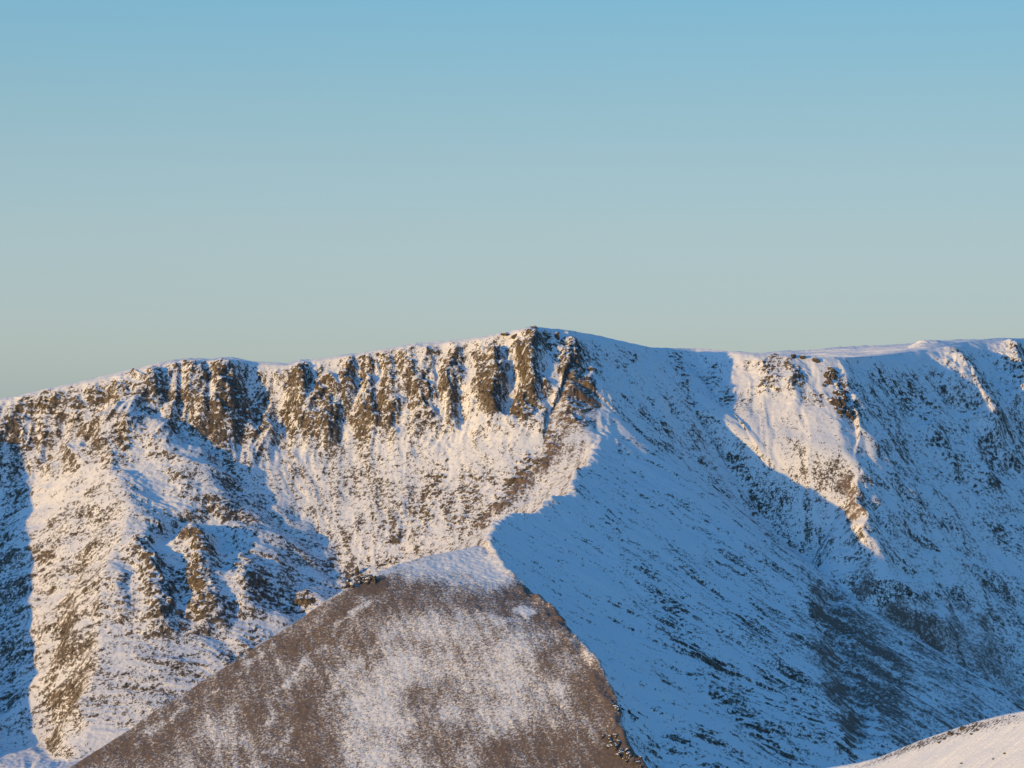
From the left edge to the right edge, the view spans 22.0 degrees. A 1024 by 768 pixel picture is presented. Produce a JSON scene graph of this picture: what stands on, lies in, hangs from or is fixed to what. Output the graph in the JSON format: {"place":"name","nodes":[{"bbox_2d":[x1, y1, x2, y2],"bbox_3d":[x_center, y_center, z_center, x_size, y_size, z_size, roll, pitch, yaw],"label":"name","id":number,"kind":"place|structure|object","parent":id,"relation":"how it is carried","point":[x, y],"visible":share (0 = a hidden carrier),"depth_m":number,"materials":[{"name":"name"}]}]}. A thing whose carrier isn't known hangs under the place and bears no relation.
{"place":"outdoors","nodes":[
{"label":"outdoors","id":0,"kind":"place"},
{"bbox_2d":[0,327,1023,767],"bbox_3d":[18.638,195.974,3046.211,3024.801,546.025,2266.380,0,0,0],"label":"mountain","id":1,"kind":"structure","parent":0,"point":[170,531],"depth_m":2997.34,"materials":[{"name":"white snow"}]},
{"bbox_2d":[375,557,397,569],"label":"rock outcrop","id":2,"kind":"object","parent":1,"relation":"on","point":[387,559],"visible":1,"depth_m":2825.00,"materials":[{"name":"white stone"}]},
{"bbox_2d":[554,332,559,339],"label":"rock","id":3,"kind":"object","parent":1,"relation":"on","point":[557,335],"visible":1,"depth_m":3116.50,"materials":[{"name":"brown stone"}]},
{"bbox_2d":[812,357,819,362],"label":"boulder","id":4,"kind":"object","parent":1,"relation":"on","point":[815,359],"visible":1,"depth_m":3310.95,"materials":[{"name":"brown"}]},
{"bbox_2d":[822,366,838,386],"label":"crag","id":5,"kind":"structure","parent":1,"relation":"on","point":[828,375],"depth_m":3286.80,"materials":[{"name":"brown"}]},
{"bbox_2d":[828,388,854,419],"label":"crag","id":6,"kind":"structure","parent":1,"relation":"on","point":[836,402],"depth_m":3233.66,"materials":[{"name":"brown stone"}]},
{"bbox_2d":[0,0,1023,397],"label":"sky","id":7,"kind":"structure","parent":0,"point":[280,181],"materials":[{"name":"blue"}]},
{"bbox_2d":[69,330,1023,767],"bbox_3d":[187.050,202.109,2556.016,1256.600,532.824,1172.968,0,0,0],"label":"hill","id":8,"kind":"structure","parent":0,"point":[663,590],"depth_m":2485.20,"materials":[{"name":"white snow"}]},
{"bbox_2d":[342,574,377,588],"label":"rock outcrop","id":9,"kind":"object","parent":8,"relation":"on","point":[367,579],"visible":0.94,"depth_m":2454.94,"materials":[{"name":"brown"}]},
{"bbox_2d":[355,566,358,575],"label":"rock pinnacle","id":10,"kind":"object","parent":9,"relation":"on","point":[356,571],"visible":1,"depth_m":2810.82,"materials":[{"name":"grey stone"}]},
{"bbox_2d":[610,703,620,716],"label":"rock outcrop","id":11,"kind":"object","parent":8,"relation":"on","point":[614,707],"visible":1,"depth_m":2284.20,"materials":[{"name":"brown"}]},
{"bbox_2d":[600,734,646,767],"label":"rock outcrop","id":12,"kind":"object","parent":8,"relation":"on","point":[626,754],"visible":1,"depth_m":2235.92,"materials":[{"name":"brown"}]},
{"bbox_2d":[628,710,638,720],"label":"rock outcrop","id":13,"kind":"object","parent":8,"relation":"on","point":[631,714],"visible":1,"depth_m":2295.05,"materials":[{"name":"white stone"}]},
{"bbox_2d":[829,711,1023,767],"bbox_3d":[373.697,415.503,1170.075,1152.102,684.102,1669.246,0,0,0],"label":"snow slope","id":14,"kind":"structure","parent":0,"point":[996,737],"depth_m":1152.73,"materials":[{"name":"white snow"}]}
]}

